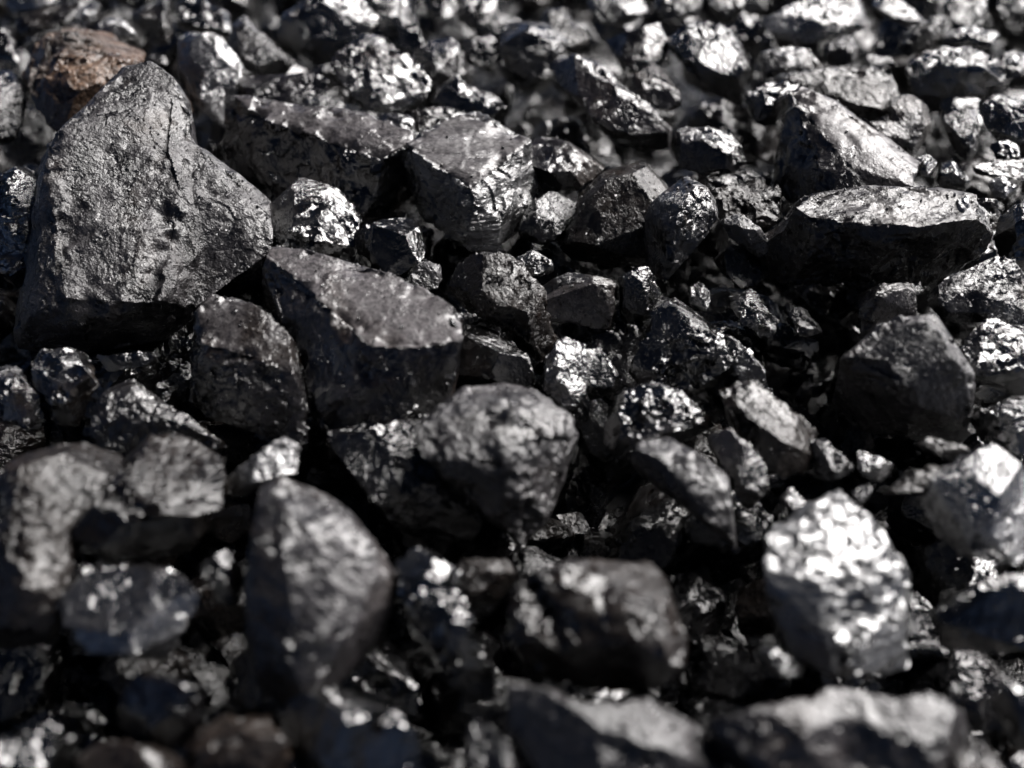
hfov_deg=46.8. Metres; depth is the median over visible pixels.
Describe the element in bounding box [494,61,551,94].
coal chip
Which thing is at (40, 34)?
coal chip
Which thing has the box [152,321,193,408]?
coal chip
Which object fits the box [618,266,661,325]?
coal lump
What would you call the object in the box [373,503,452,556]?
coal chip
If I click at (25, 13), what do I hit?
coal chip
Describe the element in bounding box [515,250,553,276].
coal chip
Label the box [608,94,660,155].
coal chip
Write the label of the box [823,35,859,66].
coal lump
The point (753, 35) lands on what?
coal chip
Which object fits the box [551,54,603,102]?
coal chip
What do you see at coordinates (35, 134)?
coal chip
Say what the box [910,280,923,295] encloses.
coal chip
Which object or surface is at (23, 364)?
coal chip
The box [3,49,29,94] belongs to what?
coal chip
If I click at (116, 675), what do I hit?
coal chip
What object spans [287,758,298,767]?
coal chip
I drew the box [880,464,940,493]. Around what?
coal chip
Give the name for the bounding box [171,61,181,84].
coal chip
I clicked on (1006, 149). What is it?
coal chip
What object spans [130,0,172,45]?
coal lump
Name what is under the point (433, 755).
coal chip
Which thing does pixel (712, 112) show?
coal chip
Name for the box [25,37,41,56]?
coal lump
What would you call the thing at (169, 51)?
coal chip
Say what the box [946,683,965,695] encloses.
coal chip
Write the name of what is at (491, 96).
coal chip
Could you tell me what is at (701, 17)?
coal chip
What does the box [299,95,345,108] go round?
coal chip
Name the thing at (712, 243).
coal chip
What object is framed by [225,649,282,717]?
coal chip
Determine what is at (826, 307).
coal chip
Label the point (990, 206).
coal lump
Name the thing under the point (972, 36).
coal lump
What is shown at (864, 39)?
coal chip
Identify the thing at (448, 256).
coal chip
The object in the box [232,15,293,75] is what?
coal lump
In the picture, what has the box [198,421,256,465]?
coal chip
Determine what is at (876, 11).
coal chip
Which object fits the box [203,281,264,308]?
coal chip
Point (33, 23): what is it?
coal lump
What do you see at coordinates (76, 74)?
coal lump
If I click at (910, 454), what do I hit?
coal chip
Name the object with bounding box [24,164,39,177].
coal chip
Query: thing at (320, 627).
coal lump
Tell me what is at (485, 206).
coal lump
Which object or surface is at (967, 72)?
coal lump
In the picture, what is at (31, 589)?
coal lump
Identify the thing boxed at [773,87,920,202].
coal lump
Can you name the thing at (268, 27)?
coal chip
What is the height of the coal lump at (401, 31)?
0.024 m
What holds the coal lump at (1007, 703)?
on the coal chip
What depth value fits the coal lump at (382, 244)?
0.45 m
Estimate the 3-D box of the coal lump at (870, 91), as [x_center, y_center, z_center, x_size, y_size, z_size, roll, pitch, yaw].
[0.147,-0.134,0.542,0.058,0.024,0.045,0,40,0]
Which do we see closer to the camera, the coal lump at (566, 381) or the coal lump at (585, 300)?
the coal lump at (566, 381)
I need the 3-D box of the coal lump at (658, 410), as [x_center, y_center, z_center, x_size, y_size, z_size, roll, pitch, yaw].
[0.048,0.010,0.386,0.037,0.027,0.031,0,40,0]
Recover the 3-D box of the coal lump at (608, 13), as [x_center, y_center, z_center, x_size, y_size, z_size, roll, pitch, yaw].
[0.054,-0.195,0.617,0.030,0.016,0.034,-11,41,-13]
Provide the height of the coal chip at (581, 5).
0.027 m
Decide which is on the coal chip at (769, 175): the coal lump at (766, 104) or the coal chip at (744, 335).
the coal lump at (766, 104)
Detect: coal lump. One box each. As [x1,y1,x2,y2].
[0,69,27,144]
[0,166,36,287]
[0,365,45,434]
[0,442,121,650]
[0,722,79,767]
[13,61,274,351]
[15,0,88,35]
[21,28,145,131]
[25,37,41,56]
[31,348,99,427]
[55,561,198,659]
[69,433,229,565]
[75,739,190,767]
[89,379,227,451]
[117,671,206,748]
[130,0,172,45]
[174,0,230,35]
[177,32,242,127]
[185,714,290,767]
[188,294,317,447]
[198,548,243,607]
[221,95,416,224]
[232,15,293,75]
[237,72,332,103]
[243,477,397,705]
[262,247,463,432]
[271,178,362,258]
[273,687,422,767]
[278,0,380,64]
[328,34,432,114]
[328,415,482,541]
[354,217,427,275]
[378,0,424,54]
[395,547,498,704]
[403,111,541,252]
[410,107,466,132]
[414,37,459,84]
[414,382,577,545]
[424,0,455,19]
[428,74,506,124]
[448,251,556,362]
[456,0,500,29]
[456,325,535,388]
[456,558,515,604]
[462,719,527,767]
[463,35,502,67]
[499,21,569,77]
[506,558,686,691]
[507,683,725,767]
[518,191,575,244]
[531,136,603,190]
[540,8,589,48]
[543,272,616,330]
[544,337,588,409]
[548,53,671,152]
[560,161,667,267]
[587,0,648,26]
[604,381,716,453]
[605,22,668,74]
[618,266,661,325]
[628,297,738,397]
[629,64,680,110]
[631,437,736,547]
[644,176,717,282]
[654,0,702,23]
[666,21,750,108]
[675,126,745,172]
[705,169,769,187]
[705,688,970,767]
[706,428,769,509]
[708,0,745,23]
[710,178,780,233]
[714,245,767,287]
[719,379,817,478]
[724,334,772,394]
[744,80,800,126]
[755,185,992,291]
[758,46,821,78]
[762,0,867,44]
[763,489,910,678]
[771,65,899,121]
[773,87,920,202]
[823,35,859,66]
[832,313,975,443]
[858,282,916,337]
[869,120,911,147]
[872,0,923,26]
[888,94,930,154]
[898,15,945,57]
[906,46,1004,99]
[917,443,1023,564]
[927,256,1023,327]
[930,573,1023,653]
[935,160,969,191]
[939,26,999,47]
[942,0,987,25]
[943,108,979,162]
[952,741,1002,767]
[962,318,1023,395]
[971,398,1023,453]
[973,158,1023,179]
[977,94,1023,142]
[977,198,1000,230]
[989,681,1023,752]
[992,201,1023,267]
[997,0,1023,19]
[999,51,1023,78]
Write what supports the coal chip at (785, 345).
on the coal slack
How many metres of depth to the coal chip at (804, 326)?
0.43 m
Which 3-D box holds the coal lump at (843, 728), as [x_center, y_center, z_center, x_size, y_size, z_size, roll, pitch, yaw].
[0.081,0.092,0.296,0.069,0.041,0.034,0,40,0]
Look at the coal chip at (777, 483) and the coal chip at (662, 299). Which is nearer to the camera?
the coal chip at (777, 483)
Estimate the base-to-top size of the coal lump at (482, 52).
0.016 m
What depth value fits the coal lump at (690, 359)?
0.41 m
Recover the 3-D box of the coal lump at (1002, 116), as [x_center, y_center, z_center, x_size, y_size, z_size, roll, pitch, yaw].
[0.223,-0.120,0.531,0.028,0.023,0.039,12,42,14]
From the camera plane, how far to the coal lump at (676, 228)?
0.44 m
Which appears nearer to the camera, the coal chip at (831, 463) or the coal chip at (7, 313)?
the coal chip at (831, 463)
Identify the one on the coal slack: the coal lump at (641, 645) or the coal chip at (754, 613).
the coal chip at (754, 613)
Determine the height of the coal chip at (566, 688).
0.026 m
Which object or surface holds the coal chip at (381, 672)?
on the coal slack
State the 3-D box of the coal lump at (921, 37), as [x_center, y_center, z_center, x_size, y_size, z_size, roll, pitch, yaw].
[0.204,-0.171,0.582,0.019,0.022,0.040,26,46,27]
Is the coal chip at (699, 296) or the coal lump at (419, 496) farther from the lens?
the coal chip at (699, 296)
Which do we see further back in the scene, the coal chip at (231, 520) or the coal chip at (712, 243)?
the coal chip at (712, 243)
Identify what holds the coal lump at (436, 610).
on the coal chip at (459, 714)
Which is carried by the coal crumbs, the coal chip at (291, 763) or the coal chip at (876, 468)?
the coal chip at (876, 468)
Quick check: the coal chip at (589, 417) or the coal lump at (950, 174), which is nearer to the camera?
the coal chip at (589, 417)
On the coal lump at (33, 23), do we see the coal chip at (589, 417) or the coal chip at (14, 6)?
the coal chip at (14, 6)
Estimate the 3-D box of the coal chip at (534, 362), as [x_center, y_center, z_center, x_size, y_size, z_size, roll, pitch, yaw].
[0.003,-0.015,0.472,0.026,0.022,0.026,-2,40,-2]
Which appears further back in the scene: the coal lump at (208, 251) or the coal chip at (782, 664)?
the coal lump at (208, 251)
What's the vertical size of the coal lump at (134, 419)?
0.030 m
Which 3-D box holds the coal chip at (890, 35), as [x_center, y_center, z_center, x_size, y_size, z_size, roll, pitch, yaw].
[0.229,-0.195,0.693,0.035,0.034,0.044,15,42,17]
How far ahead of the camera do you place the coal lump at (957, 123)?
0.51 m
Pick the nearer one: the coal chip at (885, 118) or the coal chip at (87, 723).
the coal chip at (87, 723)
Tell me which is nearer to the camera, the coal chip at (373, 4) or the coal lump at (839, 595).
the coal lump at (839, 595)
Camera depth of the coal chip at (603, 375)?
0.40 m
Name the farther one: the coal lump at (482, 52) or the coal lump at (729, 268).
the coal lump at (482, 52)
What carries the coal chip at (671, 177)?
on the coal slack
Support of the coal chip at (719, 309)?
on the coal slack
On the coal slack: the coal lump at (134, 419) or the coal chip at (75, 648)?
the coal chip at (75, 648)
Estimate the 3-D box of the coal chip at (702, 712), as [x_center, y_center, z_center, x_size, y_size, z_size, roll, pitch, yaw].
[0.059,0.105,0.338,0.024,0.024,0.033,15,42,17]
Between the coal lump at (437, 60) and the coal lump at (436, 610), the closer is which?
the coal lump at (436, 610)
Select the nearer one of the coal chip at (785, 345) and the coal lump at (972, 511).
the coal lump at (972, 511)
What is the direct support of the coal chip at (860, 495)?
on the coal lump at (839, 595)
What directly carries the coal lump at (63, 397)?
on the coal slack
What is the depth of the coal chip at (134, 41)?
0.69 m
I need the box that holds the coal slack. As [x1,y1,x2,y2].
[0,0,1023,767]
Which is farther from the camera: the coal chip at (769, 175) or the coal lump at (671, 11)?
the coal lump at (671, 11)
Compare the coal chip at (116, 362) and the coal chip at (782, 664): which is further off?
the coal chip at (116, 362)
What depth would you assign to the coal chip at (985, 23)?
0.71 m
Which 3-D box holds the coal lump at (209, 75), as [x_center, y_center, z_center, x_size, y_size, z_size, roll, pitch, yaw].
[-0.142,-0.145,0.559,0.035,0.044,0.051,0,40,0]
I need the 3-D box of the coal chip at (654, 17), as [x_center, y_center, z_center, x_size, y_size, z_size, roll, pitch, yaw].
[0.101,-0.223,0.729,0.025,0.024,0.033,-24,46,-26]
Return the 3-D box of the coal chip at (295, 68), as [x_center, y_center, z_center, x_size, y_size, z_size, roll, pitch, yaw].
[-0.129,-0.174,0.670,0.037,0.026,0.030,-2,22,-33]
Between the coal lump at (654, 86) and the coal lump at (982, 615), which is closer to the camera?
the coal lump at (982, 615)
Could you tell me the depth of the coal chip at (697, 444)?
0.42 m
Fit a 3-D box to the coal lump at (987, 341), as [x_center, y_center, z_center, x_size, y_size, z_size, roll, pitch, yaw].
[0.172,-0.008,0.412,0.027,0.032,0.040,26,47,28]
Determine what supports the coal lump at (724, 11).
on the coal chip at (688, 77)
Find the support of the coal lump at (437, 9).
on the coal chip at (465, 73)
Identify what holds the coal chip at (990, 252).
on the coal slack
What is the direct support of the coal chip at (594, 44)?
on the coal slack
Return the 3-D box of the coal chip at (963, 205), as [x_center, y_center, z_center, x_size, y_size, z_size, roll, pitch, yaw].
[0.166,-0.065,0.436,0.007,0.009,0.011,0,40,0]
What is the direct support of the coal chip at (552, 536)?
on the coal slack
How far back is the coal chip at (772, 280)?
0.53 m
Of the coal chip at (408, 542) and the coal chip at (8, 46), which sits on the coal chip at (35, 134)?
the coal chip at (8, 46)
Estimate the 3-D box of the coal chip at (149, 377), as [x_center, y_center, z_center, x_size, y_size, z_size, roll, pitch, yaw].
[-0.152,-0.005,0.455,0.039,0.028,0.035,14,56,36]
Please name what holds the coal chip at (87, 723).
on the coal slack
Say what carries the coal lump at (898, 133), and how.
on the coal lump at (911, 112)
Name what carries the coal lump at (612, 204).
on the coal chip
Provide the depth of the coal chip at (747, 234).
0.45 m
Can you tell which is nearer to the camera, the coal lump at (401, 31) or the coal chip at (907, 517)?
the coal chip at (907, 517)
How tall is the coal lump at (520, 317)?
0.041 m
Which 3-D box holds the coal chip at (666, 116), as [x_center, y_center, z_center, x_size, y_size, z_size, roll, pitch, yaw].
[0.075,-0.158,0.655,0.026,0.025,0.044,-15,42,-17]
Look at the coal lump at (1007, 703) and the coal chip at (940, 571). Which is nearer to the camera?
the coal lump at (1007, 703)
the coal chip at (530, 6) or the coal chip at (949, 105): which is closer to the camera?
the coal chip at (949, 105)
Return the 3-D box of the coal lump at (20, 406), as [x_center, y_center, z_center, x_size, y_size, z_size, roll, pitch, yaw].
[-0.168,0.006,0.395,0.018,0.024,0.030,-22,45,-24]
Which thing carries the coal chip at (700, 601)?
on the coal slack
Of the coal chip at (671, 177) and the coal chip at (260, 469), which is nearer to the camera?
the coal chip at (260, 469)
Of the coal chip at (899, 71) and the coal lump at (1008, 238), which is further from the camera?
the coal chip at (899, 71)
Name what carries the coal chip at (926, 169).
on the coal lump at (818, 147)
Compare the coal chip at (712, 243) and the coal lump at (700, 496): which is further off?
the coal chip at (712, 243)
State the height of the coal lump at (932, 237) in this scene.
0.055 m
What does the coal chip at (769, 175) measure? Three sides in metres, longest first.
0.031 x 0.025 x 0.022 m
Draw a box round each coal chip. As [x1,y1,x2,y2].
[0,0,8,20]
[0,27,21,63]
[0,295,16,343]
[0,353,41,401]
[0,406,56,469]
[0,645,64,734]
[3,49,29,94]
[4,103,55,166]
[5,0,54,12]
[14,10,69,41]
[18,0,65,15]
[18,701,108,767]
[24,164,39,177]
[59,569,105,659]
[63,25,85,29]
[75,1,100,22]
[82,342,161,402]
[84,14,140,48]
[94,17,135,39]
[97,350,156,371]
[98,647,195,715]
[126,0,169,8]
[142,27,183,74]
[147,55,167,63]
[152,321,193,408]
[154,556,176,568]
[164,705,245,760]
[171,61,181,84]
[175,23,230,44]
[182,574,245,638]
[194,113,225,161]
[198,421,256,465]
[202,461,259,547]
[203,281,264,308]
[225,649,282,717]
[229,437,300,497]
[251,56,311,76]
[253,419,327,469]
[258,16,294,53]
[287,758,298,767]
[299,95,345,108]
[307,64,353,104]
[311,483,374,538]
[338,634,422,726]
[345,104,381,118]
[365,0,382,12]
[371,225,434,269]
[373,24,405,53]
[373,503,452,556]
[377,113,415,132]
[411,260,441,289]
[418,736,462,767]
[429,289,454,309]
[432,52,473,87]
[432,235,504,286]
[436,5,477,51]
[438,674,527,747]
[441,516,525,630]
[445,273,495,329]
[475,14,518,43]
[485,92,499,101]
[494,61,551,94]
[494,326,538,368]
[500,546,562,604]
[507,237,566,266]
[510,0,552,13]
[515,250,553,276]
[525,518,574,554]
[529,117,590,154]
[529,672,636,702]
[531,263,575,285]
[539,181,564,194]
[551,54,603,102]
[561,0,588,12]
[563,392,634,471]
[564,21,600,55]
[574,319,642,403]
[576,163,618,197]
[586,346,619,400]
[590,13,632,45]
[605,484,691,576]
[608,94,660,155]
[615,295,669,327]
[621,73,673,123]
[644,6,698,37]
[660,169,714,190]
[665,571,728,646]
[669,97,737,156]
[679,424,723,472]
[681,66,717,96]
[683,491,775,564]
[686,287,790,341]
[687,282,710,311]
[687,698,748,767]
[689,632,792,708]
[696,218,727,256]
[698,11,706,21]
[710,319,761,377]
[721,212,767,257]
[722,12,773,57]
[724,97,778,163]
[729,288,779,338]
[735,577,775,636]
[749,61,772,90]
[753,0,789,17]
[756,170,787,203]
[759,323,818,373]
[759,646,803,679]
[766,213,793,290]
[768,475,790,490]
[774,38,828,65]
[774,494,822,523]
[780,488,805,510]
[785,303,822,339]
[787,691,819,699]
[791,283,858,330]
[799,662,887,695]
[809,438,853,482]
[834,20,874,60]
[852,485,871,501]
[856,114,911,155]
[856,450,892,480]
[860,0,885,18]
[865,55,897,66]
[872,18,915,58]
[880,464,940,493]
[886,492,936,543]
[887,587,949,677]
[889,56,914,95]
[896,649,1010,733]
[897,422,1023,468]
[902,0,940,20]
[905,537,1015,607]
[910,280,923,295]
[914,94,944,117]
[915,154,936,177]
[915,437,969,459]
[929,270,975,339]
[941,97,987,136]
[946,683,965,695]
[950,10,991,30]
[957,194,969,212]
[958,154,1016,202]
[958,347,1012,403]
[978,231,1023,272]
[987,0,1000,23]
[988,176,1016,198]
[990,140,1019,158]
[996,16,1023,52]
[1003,180,1023,213]
[1004,54,1019,66]
[1006,75,1023,91]
[1009,142,1023,158]
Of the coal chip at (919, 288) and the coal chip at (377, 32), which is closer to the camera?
the coal chip at (919, 288)
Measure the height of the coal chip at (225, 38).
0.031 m
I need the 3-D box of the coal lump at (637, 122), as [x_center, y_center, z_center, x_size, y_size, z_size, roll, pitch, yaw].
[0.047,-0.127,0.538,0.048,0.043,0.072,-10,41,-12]
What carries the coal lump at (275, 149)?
on the coal slack
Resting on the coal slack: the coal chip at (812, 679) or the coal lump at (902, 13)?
the coal chip at (812, 679)
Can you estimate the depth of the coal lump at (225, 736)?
0.28 m
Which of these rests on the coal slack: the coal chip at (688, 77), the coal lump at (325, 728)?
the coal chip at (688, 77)
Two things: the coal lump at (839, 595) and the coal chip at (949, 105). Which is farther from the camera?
the coal chip at (949, 105)
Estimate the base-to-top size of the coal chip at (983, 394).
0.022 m
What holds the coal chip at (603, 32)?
on the coal slack
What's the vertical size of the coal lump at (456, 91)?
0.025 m
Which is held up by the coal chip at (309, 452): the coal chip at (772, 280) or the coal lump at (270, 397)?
the coal lump at (270, 397)
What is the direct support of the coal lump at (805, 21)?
on the coal chip
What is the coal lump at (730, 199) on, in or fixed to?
on the coal chip at (719, 309)
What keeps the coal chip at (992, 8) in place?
on the coal slack
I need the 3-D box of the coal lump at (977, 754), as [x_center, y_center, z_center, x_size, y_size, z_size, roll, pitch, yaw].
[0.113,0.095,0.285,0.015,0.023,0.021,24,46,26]
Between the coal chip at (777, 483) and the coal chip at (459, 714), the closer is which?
the coal chip at (459, 714)
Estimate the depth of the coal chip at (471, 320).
0.48 m
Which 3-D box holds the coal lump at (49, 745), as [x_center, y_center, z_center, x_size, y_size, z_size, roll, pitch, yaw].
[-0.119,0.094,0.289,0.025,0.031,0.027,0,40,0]
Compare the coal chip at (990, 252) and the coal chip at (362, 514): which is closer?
the coal chip at (362, 514)
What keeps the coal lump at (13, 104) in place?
on the coal chip at (34, 167)
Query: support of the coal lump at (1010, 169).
on the coal chip at (990, 252)
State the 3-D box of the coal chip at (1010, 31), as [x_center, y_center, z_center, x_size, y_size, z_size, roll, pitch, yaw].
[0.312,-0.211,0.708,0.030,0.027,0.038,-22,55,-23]
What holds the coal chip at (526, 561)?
on the coal slack
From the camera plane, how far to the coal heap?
0.75 m
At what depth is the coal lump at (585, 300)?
0.43 m
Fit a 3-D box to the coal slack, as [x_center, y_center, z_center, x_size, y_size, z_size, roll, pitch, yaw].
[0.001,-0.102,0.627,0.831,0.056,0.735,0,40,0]
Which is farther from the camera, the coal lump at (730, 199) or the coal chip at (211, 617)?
the coal lump at (730, 199)
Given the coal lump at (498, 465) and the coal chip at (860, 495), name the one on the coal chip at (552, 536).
the coal lump at (498, 465)
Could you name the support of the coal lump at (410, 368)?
on the coal chip
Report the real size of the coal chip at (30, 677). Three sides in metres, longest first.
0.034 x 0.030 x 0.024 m
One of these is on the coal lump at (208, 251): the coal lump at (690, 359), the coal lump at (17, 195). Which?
the coal lump at (17, 195)
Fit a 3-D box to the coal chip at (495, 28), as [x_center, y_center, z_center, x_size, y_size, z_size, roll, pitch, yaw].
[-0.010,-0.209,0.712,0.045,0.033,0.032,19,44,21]
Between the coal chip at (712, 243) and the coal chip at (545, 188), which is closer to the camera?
the coal chip at (712, 243)
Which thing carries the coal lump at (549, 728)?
on the coal chip
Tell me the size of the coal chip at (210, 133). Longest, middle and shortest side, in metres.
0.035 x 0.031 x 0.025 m
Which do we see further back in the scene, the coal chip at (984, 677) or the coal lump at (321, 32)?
the coal lump at (321, 32)
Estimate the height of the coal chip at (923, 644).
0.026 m
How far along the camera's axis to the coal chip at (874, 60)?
0.56 m
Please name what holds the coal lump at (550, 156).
on the coal slack
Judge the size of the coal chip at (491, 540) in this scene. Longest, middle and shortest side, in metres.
0.044 x 0.036 x 0.031 m
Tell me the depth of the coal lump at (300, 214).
0.46 m
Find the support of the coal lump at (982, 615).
on the coal chip at (984, 677)
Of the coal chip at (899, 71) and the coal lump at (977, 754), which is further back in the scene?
the coal chip at (899, 71)
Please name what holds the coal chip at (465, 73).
on the coal slack
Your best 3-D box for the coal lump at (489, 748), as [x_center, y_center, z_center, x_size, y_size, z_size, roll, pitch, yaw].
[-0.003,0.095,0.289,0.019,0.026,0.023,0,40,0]
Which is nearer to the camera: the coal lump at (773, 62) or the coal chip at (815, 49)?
the coal lump at (773, 62)
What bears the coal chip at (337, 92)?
on the coal slack
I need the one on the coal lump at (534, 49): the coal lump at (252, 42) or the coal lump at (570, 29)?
the coal lump at (570, 29)
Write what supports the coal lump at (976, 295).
on the coal chip at (983, 394)
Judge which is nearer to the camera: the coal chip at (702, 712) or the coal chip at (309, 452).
the coal chip at (702, 712)
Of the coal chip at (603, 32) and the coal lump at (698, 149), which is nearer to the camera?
the coal lump at (698, 149)
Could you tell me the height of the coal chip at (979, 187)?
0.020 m
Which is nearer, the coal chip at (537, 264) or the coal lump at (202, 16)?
the coal chip at (537, 264)
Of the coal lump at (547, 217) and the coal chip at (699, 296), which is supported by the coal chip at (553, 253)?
the coal lump at (547, 217)
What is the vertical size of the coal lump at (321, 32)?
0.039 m
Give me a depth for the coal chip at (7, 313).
0.49 m
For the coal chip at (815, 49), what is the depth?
0.70 m
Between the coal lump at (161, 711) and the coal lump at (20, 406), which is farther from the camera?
the coal lump at (20, 406)
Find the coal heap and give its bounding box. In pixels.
[120,0,1023,573]
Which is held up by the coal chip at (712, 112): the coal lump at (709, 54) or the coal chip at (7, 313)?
the coal lump at (709, 54)
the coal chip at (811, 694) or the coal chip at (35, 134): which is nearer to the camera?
the coal chip at (811, 694)
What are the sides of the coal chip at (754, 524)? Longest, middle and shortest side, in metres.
0.038 x 0.028 x 0.022 m
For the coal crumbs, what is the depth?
0.40 m
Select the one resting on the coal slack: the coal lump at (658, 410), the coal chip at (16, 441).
the coal chip at (16, 441)
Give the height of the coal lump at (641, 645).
0.048 m
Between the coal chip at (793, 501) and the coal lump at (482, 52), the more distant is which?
the coal lump at (482, 52)
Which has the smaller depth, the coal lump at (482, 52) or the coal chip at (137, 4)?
the coal lump at (482, 52)
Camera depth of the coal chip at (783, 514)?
0.41 m
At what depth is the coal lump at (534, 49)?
0.56 m
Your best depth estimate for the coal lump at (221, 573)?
0.32 m
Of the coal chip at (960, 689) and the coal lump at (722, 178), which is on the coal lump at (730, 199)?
the coal lump at (722, 178)
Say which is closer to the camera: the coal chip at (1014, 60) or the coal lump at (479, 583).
the coal lump at (479, 583)
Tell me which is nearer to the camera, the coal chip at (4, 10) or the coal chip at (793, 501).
the coal chip at (793, 501)
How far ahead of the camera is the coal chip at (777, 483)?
0.42 m
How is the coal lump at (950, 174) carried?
on the coal chip at (957, 333)
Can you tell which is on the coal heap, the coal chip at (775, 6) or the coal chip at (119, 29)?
the coal chip at (775, 6)
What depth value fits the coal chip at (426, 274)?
0.44 m
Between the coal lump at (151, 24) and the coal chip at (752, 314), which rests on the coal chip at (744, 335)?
the coal chip at (752, 314)
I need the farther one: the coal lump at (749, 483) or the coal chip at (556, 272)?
the coal chip at (556, 272)
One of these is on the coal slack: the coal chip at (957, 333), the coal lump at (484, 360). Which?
the coal chip at (957, 333)
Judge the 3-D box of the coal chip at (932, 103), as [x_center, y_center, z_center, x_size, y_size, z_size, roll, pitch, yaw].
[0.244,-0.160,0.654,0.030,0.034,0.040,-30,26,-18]
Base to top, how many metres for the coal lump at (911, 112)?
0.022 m
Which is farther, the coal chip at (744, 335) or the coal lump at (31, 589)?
the coal chip at (744, 335)
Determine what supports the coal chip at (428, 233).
on the coal slack
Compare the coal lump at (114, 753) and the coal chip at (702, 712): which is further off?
the coal chip at (702, 712)
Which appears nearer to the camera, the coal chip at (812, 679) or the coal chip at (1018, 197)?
the coal chip at (812, 679)
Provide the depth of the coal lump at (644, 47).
0.56 m
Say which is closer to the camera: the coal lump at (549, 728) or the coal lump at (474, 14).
the coal lump at (549, 728)
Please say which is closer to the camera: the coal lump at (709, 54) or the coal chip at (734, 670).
the coal chip at (734, 670)
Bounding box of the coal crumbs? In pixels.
[3,0,1022,767]
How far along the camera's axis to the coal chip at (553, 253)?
0.50 m
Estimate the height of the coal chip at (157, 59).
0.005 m
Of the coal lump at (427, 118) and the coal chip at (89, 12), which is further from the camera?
the coal chip at (89, 12)
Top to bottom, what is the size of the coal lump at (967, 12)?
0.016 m
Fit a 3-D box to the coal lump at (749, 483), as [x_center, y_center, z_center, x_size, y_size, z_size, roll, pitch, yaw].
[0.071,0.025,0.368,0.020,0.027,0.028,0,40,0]
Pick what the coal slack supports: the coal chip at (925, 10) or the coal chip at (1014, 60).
the coal chip at (925, 10)
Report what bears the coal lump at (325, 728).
on the coal chip
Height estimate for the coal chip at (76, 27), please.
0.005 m
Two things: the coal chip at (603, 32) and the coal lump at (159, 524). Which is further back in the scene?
the coal chip at (603, 32)
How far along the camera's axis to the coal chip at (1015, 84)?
0.68 m
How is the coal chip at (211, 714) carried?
on the coal slack
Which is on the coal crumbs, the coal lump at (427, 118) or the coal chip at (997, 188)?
the coal chip at (997, 188)
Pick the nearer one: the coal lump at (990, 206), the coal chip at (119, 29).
the coal lump at (990, 206)
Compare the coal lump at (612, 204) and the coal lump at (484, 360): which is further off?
the coal lump at (612, 204)
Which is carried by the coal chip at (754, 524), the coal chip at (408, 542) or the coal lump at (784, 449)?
the coal lump at (784, 449)
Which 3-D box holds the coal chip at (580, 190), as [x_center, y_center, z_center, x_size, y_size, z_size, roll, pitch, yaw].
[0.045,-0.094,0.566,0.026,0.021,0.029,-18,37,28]
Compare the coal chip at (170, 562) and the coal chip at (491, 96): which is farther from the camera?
the coal chip at (491, 96)
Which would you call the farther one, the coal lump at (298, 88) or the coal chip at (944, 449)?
the coal lump at (298, 88)
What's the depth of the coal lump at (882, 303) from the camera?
0.42 m
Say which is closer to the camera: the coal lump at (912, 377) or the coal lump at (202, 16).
the coal lump at (912, 377)
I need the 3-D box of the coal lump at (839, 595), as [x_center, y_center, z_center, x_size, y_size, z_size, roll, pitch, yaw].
[0.089,0.058,0.331,0.046,0.047,0.064,0,40,0]
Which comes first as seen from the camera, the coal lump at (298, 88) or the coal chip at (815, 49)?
the coal lump at (298, 88)
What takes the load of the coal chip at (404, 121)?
on the coal lump at (275, 149)
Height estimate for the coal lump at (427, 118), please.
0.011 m
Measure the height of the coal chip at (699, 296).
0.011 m
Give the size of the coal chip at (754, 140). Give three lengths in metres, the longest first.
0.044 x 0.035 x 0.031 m
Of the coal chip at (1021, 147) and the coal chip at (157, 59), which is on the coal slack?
the coal chip at (1021, 147)
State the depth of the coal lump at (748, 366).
0.40 m
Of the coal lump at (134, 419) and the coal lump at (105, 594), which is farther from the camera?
the coal lump at (134, 419)
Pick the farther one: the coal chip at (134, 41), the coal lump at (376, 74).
the coal chip at (134, 41)
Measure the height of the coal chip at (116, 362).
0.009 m
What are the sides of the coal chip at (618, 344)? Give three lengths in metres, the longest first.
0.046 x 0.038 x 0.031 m
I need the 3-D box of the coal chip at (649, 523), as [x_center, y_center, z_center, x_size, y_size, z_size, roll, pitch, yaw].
[0.046,0.052,0.405,0.028,0.024,0.037,25,46,27]
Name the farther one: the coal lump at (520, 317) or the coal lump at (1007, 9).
the coal lump at (1007, 9)
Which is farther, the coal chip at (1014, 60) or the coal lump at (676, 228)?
the coal chip at (1014, 60)
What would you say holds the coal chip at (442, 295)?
on the coal slack
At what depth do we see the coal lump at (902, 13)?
0.61 m
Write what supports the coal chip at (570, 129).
on the coal slack
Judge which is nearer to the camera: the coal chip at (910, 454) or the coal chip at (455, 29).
the coal chip at (910, 454)
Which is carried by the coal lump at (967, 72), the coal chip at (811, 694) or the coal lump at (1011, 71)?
the coal lump at (1011, 71)

